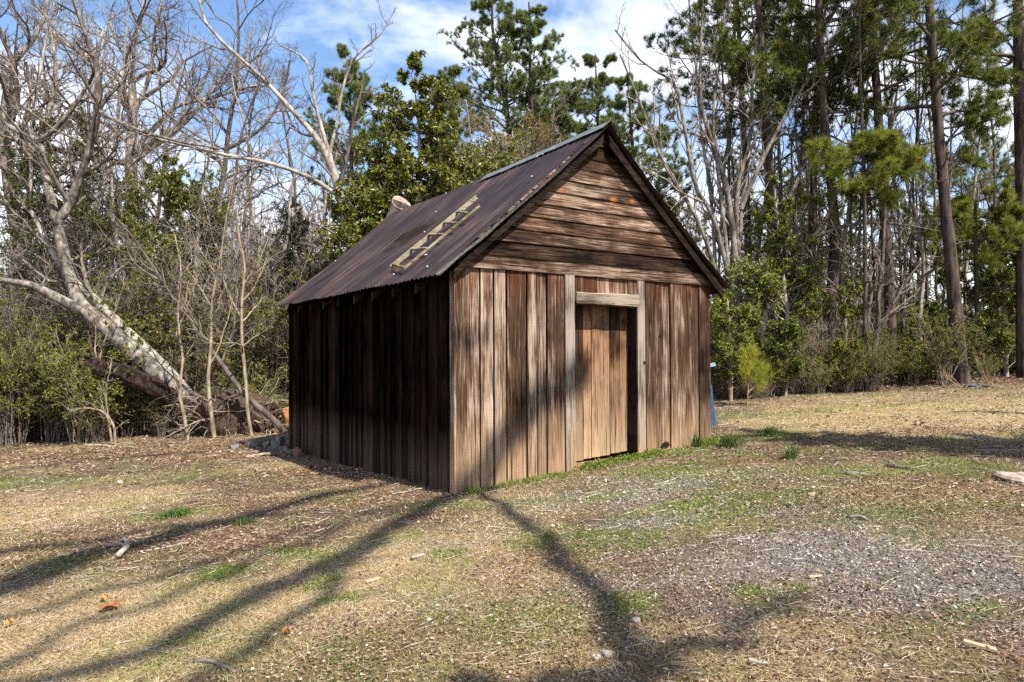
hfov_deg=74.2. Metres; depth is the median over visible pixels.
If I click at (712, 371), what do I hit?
shrub
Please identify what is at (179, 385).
sapling
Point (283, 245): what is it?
brush
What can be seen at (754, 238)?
pine tree
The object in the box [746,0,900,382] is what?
pine tree
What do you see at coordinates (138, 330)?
shrub
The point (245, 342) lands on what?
shrub
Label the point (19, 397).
shrub
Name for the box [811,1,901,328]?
bare tree
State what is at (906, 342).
shrub
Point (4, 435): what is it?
shrub
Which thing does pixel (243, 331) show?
shrub
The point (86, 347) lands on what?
shrub
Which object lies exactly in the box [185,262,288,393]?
brush
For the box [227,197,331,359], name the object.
brush
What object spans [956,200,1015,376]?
evergreen tree
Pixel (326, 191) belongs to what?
bare tree
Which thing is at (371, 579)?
wood chip
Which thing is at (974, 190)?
bare tree
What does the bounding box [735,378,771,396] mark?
brush
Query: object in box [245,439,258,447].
concrete chunk
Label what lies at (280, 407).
shrub
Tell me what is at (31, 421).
shrub
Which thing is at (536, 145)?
evergreen tree
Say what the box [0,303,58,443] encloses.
shrub
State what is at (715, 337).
brush
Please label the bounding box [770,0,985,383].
pine tree
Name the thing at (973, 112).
pine tree
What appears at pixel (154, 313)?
shrub
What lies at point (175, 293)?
brush
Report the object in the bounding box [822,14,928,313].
bare tree
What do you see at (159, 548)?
stick
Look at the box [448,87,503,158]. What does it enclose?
bare tree
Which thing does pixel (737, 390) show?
shrub
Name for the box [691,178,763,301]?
bare tree
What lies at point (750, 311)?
evergreen tree
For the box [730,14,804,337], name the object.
bare tree
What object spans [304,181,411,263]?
evergreen tree
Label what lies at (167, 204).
evergreen tree
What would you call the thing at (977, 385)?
stone
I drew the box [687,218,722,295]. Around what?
bare tree
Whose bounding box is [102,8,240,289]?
bare tree
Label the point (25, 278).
brush
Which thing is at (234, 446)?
concrete chunk
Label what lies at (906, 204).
pine tree
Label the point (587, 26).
sky
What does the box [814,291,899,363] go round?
shrub
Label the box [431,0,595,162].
pine tree
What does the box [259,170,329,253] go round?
bare tree
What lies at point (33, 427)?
shrub
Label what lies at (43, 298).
brush
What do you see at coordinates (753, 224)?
bare tree
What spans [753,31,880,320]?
bare tree
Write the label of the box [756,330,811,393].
shrub
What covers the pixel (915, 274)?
bare tree
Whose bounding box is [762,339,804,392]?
shrub
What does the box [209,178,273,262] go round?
bare tree
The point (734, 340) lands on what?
shrub
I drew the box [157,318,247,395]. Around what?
shrub
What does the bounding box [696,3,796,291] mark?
bare tree
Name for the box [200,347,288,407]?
shrub
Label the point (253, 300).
brush
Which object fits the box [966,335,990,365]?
shrub
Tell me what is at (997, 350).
shrub
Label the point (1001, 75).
pine tree
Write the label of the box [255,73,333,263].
bare tree
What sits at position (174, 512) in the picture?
grass tuft
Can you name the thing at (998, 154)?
pine tree
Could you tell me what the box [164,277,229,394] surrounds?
brush
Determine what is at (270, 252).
shrub
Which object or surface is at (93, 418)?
shrub
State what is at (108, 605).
fallen leaf
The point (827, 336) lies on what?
brush
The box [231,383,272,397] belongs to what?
shrub
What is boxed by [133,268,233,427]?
brush
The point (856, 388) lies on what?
brush
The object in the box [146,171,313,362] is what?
brush
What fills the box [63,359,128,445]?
sapling
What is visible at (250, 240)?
brush
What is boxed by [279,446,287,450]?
concrete chunk
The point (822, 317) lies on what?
brush
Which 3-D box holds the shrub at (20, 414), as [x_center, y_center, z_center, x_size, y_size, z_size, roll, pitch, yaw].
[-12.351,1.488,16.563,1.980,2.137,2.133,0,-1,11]
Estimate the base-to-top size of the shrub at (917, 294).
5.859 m
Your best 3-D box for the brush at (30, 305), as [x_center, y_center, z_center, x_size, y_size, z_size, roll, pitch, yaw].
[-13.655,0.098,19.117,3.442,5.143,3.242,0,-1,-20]
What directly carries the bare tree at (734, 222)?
on the ground at (78, 668)
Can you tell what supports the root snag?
on the ground at (78, 668)
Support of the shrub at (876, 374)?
on the ground at (78, 668)
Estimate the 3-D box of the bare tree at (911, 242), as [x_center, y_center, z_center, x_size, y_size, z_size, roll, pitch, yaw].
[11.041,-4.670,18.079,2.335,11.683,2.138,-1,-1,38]
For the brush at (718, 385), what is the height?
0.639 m
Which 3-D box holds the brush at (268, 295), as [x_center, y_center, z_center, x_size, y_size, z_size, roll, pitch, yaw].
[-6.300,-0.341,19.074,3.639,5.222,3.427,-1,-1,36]
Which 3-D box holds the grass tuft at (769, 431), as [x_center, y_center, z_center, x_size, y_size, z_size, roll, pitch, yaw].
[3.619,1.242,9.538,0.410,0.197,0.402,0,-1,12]
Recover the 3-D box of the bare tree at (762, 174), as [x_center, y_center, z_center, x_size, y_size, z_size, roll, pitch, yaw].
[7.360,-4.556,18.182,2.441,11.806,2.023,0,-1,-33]
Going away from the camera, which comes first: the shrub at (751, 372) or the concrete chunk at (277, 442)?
the concrete chunk at (277, 442)
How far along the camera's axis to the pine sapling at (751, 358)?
13.68 m
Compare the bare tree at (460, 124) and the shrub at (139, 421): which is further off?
the bare tree at (460, 124)
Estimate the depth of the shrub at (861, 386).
15.03 m
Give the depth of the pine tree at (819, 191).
34.30 m
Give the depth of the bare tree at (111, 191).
18.13 m
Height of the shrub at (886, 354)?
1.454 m
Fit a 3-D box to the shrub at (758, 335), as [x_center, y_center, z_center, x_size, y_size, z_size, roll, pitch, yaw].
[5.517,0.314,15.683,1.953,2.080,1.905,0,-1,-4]
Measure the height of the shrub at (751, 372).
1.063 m
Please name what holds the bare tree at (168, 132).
on the ground at (78, 668)
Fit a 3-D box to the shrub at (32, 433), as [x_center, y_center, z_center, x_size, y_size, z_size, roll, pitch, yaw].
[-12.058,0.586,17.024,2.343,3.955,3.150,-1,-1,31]
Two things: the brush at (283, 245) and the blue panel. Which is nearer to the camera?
the blue panel
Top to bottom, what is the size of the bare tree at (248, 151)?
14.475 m
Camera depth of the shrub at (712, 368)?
15.71 m
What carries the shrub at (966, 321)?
on the ground at (78, 668)
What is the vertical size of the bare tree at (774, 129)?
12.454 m
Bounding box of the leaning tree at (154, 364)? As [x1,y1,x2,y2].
[0,0,288,442]
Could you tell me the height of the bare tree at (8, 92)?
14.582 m
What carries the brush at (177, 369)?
on the ground at (78, 668)
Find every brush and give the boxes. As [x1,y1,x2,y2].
[0,197,121,434]
[0,218,114,338]
[0,265,64,360]
[3,177,193,357]
[23,247,189,433]
[58,219,224,411]
[61,284,141,417]
[111,267,228,348]
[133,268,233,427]
[145,195,312,392]
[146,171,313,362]
[146,252,223,350]
[148,291,203,428]
[152,153,337,415]
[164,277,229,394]
[184,194,305,280]
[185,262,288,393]
[213,207,341,305]
[213,242,304,404]
[220,238,293,393]
[221,252,304,419]
[226,201,317,287]
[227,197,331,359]
[258,240,302,306]
[263,250,336,385]
[264,233,342,318]
[268,210,312,289]
[710,231,801,350]
[710,294,751,386]
[711,367,722,394]
[711,378,743,398]
[712,314,764,353]
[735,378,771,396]
[746,375,775,397]
[747,264,838,387]
[750,298,833,393]
[776,361,814,394]
[792,278,864,391]
[793,360,827,393]
[800,297,852,354]
[826,376,849,392]
[829,350,876,390]
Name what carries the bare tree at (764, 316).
on the ground at (78, 668)
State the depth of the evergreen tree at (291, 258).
18.78 m
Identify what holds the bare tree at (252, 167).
on the ground at (78, 668)
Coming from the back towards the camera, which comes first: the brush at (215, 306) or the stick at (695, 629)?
the brush at (215, 306)
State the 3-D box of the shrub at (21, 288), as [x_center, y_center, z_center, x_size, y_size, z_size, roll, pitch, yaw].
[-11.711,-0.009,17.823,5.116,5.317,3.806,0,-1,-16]
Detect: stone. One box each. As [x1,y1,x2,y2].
[593,653,600,660]
[602,649,612,657]
[632,617,640,622]
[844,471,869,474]
[963,383,989,387]
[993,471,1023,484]
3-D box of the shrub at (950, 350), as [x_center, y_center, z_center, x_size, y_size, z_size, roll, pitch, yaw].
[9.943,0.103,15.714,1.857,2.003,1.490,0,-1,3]
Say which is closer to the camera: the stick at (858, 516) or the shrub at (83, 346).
the stick at (858, 516)
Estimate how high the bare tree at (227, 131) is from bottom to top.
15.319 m
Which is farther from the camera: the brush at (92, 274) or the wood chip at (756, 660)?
the brush at (92, 274)
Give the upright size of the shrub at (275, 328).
4.651 m
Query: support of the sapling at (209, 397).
on the ground at (78, 668)
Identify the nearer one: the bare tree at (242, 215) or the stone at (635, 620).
the stone at (635, 620)
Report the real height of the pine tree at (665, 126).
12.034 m
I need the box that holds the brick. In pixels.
[293,447,303,455]
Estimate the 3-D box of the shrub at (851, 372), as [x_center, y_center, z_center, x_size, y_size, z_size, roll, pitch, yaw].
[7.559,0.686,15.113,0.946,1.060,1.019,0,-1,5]
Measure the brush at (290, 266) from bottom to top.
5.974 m
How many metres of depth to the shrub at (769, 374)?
15.18 m
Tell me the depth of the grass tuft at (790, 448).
7.63 m
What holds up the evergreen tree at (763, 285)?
on the ground at (78, 668)
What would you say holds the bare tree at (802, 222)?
on the ground at (78, 668)
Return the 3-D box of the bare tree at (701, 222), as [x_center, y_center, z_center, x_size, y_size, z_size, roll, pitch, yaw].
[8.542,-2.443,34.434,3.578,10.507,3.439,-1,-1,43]
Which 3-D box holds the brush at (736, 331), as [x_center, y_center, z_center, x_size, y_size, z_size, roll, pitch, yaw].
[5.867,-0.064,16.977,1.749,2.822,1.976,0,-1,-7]
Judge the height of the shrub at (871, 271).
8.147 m
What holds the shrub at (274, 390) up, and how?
on the ground at (78, 668)
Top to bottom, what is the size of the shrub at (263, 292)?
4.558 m
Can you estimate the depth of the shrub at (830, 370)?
15.20 m
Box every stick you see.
[57,550,90,555]
[136,533,160,539]
[145,542,188,551]
[193,658,235,673]
[392,488,422,494]
[653,478,675,485]
[694,622,720,630]
[847,514,878,521]
[882,458,912,468]
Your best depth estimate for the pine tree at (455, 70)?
23.69 m
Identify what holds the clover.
on the ground at (78, 668)
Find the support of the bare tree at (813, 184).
on the ground at (78, 668)
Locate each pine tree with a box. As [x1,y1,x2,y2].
[302,42,391,214]
[419,64,485,165]
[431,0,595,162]
[480,2,589,157]
[540,86,596,149]
[568,51,658,174]
[598,72,699,216]
[636,92,701,245]
[642,0,835,328]
[667,0,882,354]
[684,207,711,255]
[688,0,934,388]
[705,155,765,305]
[713,11,831,217]
[741,207,770,301]
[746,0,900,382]
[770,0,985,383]
[786,124,857,280]
[787,1,940,389]
[787,165,846,262]
[818,0,1023,383]
[837,196,869,284]
[840,187,896,289]
[874,125,952,296]
[898,174,1023,376]
[901,138,991,310]
[906,0,1023,377]
[912,129,1000,308]
[954,132,1013,269]
[975,145,1014,275]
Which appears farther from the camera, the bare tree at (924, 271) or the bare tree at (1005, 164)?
the bare tree at (1005, 164)
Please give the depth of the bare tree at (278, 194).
38.43 m
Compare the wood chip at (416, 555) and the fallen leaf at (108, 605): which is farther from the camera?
the wood chip at (416, 555)
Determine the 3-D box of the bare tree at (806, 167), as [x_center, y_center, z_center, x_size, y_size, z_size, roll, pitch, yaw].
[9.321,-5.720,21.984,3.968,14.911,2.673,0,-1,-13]
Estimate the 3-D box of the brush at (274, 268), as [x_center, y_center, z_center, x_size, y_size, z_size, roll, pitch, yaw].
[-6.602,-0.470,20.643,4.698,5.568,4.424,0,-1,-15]
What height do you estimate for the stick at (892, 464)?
0.087 m
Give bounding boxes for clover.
[0,430,1013,676]
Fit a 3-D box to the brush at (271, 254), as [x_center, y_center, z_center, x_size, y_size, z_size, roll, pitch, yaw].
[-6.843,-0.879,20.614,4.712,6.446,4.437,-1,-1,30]
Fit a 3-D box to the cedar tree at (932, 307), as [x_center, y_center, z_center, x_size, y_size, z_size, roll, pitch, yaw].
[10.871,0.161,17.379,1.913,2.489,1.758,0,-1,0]
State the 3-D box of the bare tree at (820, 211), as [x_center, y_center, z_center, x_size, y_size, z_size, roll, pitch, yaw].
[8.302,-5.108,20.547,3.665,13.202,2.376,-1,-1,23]
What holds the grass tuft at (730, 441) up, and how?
on the ground at (78, 668)
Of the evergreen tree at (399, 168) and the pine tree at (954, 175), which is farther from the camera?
the pine tree at (954, 175)
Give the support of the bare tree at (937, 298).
on the ground at (78, 668)
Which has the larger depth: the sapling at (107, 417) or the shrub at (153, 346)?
the shrub at (153, 346)
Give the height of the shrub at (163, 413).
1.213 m
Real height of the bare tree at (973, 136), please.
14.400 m
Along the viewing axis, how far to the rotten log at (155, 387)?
15.18 m
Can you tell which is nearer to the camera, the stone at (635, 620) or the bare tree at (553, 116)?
the stone at (635, 620)
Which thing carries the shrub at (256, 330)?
on the ground at (78, 668)
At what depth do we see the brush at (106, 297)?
17.34 m
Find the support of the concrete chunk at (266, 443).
on the ground at (78, 668)
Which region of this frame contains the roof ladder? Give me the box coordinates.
[389,195,479,269]
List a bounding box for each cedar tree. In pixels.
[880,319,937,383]
[905,300,978,380]
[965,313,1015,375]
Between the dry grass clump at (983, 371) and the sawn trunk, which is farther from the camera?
the sawn trunk
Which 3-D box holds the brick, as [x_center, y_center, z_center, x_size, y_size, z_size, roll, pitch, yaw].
[-3.481,1.825,11.054,0.160,0.186,0.226,0,-1,-33]
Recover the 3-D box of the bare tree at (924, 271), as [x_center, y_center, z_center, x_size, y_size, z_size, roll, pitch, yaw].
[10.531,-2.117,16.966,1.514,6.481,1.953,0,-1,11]
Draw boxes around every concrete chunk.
[228,443,239,449]
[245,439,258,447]
[262,441,270,445]
[271,436,284,448]
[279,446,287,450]
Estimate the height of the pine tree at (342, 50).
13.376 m
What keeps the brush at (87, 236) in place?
on the ground at (78, 668)
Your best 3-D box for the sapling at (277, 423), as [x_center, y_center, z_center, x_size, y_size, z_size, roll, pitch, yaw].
[-6.968,-0.478,14.808,4.191,5.330,1.671,0,-1,0]
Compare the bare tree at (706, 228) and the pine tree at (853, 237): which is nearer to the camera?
the bare tree at (706, 228)
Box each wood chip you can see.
[365,577,379,582]
[411,553,424,558]
[749,658,767,664]
[807,574,821,577]
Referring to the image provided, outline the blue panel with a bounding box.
[710,363,715,425]
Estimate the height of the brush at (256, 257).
7.493 m
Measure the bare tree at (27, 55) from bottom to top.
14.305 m
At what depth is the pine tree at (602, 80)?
26.72 m
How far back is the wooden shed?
8.34 m
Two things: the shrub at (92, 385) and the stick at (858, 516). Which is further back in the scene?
the shrub at (92, 385)
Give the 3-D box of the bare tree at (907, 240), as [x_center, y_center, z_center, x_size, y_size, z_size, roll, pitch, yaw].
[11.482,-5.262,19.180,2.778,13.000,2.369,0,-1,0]
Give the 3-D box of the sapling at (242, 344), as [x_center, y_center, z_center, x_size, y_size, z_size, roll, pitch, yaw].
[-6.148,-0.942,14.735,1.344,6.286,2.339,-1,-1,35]
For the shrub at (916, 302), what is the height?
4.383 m
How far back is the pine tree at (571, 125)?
24.75 m
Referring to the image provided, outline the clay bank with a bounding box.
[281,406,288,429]
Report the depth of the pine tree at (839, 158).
15.34 m
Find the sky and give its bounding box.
[0,0,1013,324]
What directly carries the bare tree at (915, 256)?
on the ground at (78, 668)
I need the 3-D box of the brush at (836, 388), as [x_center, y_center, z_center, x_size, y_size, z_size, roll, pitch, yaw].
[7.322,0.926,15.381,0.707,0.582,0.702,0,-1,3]
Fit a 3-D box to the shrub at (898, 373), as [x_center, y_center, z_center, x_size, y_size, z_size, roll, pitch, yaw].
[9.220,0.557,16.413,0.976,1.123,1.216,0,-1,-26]
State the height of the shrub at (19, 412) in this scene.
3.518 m
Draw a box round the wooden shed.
[275,120,728,494]
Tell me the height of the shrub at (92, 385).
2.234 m
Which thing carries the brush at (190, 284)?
on the ground at (78, 668)
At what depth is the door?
8.48 m
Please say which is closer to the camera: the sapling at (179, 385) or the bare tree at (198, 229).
the sapling at (179, 385)
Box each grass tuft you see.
[151,505,194,521]
[231,515,255,525]
[690,432,703,447]
[717,431,751,448]
[754,425,783,435]
[777,441,803,459]
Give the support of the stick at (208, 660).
on the ground at (78, 668)
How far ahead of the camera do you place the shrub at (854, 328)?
16.44 m
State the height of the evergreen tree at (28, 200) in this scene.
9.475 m
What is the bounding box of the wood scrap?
[963,639,997,652]
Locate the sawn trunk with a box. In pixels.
[385,196,410,218]
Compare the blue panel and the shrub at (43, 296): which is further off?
the shrub at (43, 296)
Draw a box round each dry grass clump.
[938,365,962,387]
[975,351,990,385]
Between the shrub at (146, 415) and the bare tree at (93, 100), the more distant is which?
the bare tree at (93, 100)
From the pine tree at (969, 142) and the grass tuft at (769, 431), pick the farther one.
the pine tree at (969, 142)
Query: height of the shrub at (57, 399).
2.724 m
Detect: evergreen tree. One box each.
[0,106,155,333]
[76,153,244,320]
[250,197,337,295]
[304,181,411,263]
[322,49,538,222]
[449,109,563,167]
[710,291,762,400]
[711,174,834,390]
[765,314,809,395]
[812,279,872,390]
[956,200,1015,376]
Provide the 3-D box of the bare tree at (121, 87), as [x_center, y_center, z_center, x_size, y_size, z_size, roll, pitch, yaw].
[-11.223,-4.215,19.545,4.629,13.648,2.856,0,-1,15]
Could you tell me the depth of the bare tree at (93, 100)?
24.00 m
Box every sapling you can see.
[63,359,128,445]
[80,276,126,441]
[92,197,288,432]
[159,216,206,439]
[167,159,258,437]
[195,154,285,435]
[734,344,778,405]
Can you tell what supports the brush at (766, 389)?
on the ground at (78, 668)
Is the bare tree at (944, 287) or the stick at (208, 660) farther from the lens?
the bare tree at (944, 287)
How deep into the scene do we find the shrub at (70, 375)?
15.11 m
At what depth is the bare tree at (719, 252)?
20.55 m
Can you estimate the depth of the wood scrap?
2.88 m
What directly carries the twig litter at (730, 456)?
on the ground at (78, 668)
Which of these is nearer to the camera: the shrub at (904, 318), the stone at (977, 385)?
the stone at (977, 385)
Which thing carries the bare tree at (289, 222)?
on the ground at (78, 668)
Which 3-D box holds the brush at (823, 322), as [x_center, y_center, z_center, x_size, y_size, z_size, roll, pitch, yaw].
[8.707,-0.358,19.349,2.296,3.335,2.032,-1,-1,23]
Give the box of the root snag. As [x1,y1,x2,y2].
[115,537,129,557]
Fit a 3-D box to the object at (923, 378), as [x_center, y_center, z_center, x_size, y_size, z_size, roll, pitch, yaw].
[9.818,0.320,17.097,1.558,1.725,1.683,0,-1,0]
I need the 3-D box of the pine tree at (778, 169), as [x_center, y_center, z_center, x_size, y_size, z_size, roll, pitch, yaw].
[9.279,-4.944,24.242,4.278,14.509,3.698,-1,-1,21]
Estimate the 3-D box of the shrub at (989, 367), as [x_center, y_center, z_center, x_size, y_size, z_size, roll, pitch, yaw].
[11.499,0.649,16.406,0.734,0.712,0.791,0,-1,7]
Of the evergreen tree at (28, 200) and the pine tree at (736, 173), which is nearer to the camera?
the evergreen tree at (28, 200)
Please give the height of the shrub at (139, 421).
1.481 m
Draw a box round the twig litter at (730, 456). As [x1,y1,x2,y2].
[0,382,1023,681]
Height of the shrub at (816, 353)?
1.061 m
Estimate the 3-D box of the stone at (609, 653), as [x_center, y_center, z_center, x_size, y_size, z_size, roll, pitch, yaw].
[0.452,1.480,3.195,0.048,0.037,0.046,0,-1,-7]
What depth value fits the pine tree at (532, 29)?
25.69 m
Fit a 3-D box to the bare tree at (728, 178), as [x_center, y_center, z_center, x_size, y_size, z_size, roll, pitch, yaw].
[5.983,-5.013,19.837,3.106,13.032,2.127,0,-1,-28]
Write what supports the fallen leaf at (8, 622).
on the ground at (78, 668)
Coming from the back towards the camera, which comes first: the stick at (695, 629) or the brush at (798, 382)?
the brush at (798, 382)
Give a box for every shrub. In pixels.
[0,236,166,435]
[0,285,54,445]
[0,287,84,438]
[0,296,77,445]
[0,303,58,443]
[0,336,63,444]
[0,367,39,440]
[1,342,45,442]
[2,265,114,335]
[3,338,107,441]
[12,313,132,435]
[13,319,93,441]
[13,393,43,439]
[13,407,43,439]
[21,338,128,441]
[33,323,138,439]
[34,320,143,443]
[35,245,190,433]
[35,324,138,436]
[35,347,146,443]
[37,334,108,435]
[57,372,142,442]
[59,265,147,425]
[65,272,199,431]
[76,229,266,428]
[82,238,237,430]
[93,358,153,437]
[112,386,169,434]
[126,392,173,434]
[138,398,177,437]
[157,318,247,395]
[186,245,322,418]
[195,246,299,420]
[197,289,283,389]
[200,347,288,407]
[205,280,288,406]
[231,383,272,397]
[245,262,303,379]
[249,217,334,365]
[252,366,288,420]
[261,395,285,426]
[267,245,346,373]
[710,309,786,396]
[710,330,769,397]
[710,342,722,392]
[710,353,734,397]
[714,362,751,398]
[733,354,767,396]
[738,365,770,399]
[751,356,793,396]
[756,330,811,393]
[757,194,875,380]
[759,221,907,334]
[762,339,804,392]
[766,359,799,395]
[801,354,840,393]
[804,349,841,392]
[805,332,853,366]
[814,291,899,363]
[816,225,903,325]
[818,358,857,391]
[823,279,915,349]
[825,349,872,392]
[836,324,887,386]
[838,259,988,337]
[839,337,886,391]
[845,327,906,390]
[846,335,904,391]
[847,270,962,326]
[851,263,924,331]
[854,323,907,384]
[859,243,963,327]
[881,343,920,384]
[889,339,942,384]
[903,303,986,385]
[912,302,1001,374]
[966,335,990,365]
[968,335,1015,377]
[968,353,1004,380]
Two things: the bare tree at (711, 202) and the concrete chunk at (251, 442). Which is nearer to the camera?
the concrete chunk at (251, 442)
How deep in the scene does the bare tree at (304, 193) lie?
32.85 m
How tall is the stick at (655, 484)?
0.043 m
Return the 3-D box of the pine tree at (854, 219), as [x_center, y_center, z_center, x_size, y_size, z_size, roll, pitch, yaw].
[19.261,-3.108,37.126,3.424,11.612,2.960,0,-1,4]
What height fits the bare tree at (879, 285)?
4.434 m
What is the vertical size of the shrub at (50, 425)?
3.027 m
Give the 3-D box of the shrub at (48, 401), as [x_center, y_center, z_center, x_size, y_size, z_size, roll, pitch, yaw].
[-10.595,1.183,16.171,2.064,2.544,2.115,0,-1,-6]
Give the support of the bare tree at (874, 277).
on the ground at (78, 668)
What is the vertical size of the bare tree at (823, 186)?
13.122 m
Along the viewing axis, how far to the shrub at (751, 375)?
14.94 m
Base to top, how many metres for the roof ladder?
1.124 m
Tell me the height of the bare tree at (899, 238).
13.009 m
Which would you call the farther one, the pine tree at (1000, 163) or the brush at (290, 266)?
the pine tree at (1000, 163)
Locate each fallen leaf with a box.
[6,617,13,624]
[98,599,122,608]
[283,626,292,631]
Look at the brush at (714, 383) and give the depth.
15.57 m
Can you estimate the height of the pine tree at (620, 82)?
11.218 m
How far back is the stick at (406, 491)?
7.44 m
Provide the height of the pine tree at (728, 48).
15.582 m
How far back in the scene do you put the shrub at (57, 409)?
15.46 m
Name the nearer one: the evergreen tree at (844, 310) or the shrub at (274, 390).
the evergreen tree at (844, 310)
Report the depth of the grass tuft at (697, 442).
8.88 m
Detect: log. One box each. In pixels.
[73,357,178,407]
[84,444,133,447]
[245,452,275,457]
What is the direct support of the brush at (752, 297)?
on the ground at (78, 668)
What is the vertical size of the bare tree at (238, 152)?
10.555 m
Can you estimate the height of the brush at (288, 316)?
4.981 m
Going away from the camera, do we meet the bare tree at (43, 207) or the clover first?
the clover
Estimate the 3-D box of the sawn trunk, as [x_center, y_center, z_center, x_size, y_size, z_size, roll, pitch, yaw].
[-2.871,-0.729,15.912,1.006,5.459,0.584,0,-1,0]
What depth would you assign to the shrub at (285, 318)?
17.07 m
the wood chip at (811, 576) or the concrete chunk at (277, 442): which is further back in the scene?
the concrete chunk at (277, 442)
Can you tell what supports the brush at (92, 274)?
on the ground at (78, 668)
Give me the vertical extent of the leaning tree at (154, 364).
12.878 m
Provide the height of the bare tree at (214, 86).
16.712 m
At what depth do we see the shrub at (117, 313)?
17.38 m
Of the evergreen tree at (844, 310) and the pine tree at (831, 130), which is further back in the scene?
the pine tree at (831, 130)
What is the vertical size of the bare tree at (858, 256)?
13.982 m
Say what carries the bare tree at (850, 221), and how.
on the ground at (78, 668)
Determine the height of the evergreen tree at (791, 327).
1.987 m
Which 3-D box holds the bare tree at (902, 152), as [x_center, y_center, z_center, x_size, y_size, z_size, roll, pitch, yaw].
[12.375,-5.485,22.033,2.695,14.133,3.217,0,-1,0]
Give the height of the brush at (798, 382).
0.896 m
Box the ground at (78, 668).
[0,376,1023,681]
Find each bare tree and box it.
[0,0,104,353]
[0,0,120,310]
[0,0,129,427]
[0,0,321,291]
[5,0,198,323]
[5,154,68,303]
[19,0,176,293]
[37,0,139,291]
[39,0,305,304]
[73,0,428,242]
[75,22,223,418]
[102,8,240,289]
[116,82,245,382]
[125,54,290,306]
[170,6,298,280]
[208,49,321,300]
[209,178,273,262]
[230,112,338,395]
[253,152,322,233]
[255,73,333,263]
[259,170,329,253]
[266,107,364,279]
[270,154,346,260]
[406,101,478,183]
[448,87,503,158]
[522,81,582,149]
[610,0,864,393]
[658,2,744,344]
[663,0,752,385]
[675,198,717,259]
[681,0,762,330]
[687,192,715,254]
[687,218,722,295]
[688,192,731,307]
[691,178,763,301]
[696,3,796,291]
[708,178,789,263]
[728,4,809,336]
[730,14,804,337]
[739,0,845,378]
[740,1,809,252]
[743,1,857,267]
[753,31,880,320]
[754,160,939,389]
[772,0,851,359]
[777,5,854,378]
[784,0,853,353]
[798,206,941,386]
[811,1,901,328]
[819,2,929,331]
[820,0,902,336]
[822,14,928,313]
[841,19,926,289]
[853,21,909,331]
[855,0,958,336]
[867,10,938,378]
[871,226,940,300]
[873,16,987,320]
[891,3,965,336]
[893,223,932,293]
[898,7,990,306]
[902,139,983,339]
[910,0,1013,374]
[915,0,1012,317]
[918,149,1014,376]
[926,1,1005,309]
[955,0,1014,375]
[965,12,1014,373]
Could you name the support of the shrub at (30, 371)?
on the ground at (78, 668)
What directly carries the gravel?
on the ground at (78, 668)
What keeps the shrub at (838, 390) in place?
on the ground at (78, 668)
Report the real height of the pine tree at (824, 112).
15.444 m
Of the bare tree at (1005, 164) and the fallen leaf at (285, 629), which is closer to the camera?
the fallen leaf at (285, 629)
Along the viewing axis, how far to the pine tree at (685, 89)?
19.15 m
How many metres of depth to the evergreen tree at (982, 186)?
18.64 m
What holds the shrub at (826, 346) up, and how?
on the ground at (78, 668)
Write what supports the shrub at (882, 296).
on the ground at (78, 668)
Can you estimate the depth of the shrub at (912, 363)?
15.93 m
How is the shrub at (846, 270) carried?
on the ground at (78, 668)
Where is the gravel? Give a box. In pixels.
[2,414,1023,681]
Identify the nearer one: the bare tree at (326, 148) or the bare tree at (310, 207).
the bare tree at (326, 148)
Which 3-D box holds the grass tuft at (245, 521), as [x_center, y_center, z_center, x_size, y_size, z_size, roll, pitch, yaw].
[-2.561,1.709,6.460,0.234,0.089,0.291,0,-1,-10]
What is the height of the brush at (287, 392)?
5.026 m
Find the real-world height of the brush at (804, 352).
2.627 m
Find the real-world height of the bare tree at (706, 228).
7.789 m
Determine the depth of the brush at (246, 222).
24.06 m
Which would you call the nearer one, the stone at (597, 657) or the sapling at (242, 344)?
the stone at (597, 657)
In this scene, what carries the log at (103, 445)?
on the ground at (78, 668)
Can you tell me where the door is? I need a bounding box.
[575,305,627,460]
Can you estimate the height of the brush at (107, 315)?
5.043 m
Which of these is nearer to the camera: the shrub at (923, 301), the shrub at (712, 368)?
the shrub at (712, 368)
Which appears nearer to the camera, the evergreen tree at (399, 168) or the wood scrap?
the wood scrap
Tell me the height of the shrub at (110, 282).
5.075 m

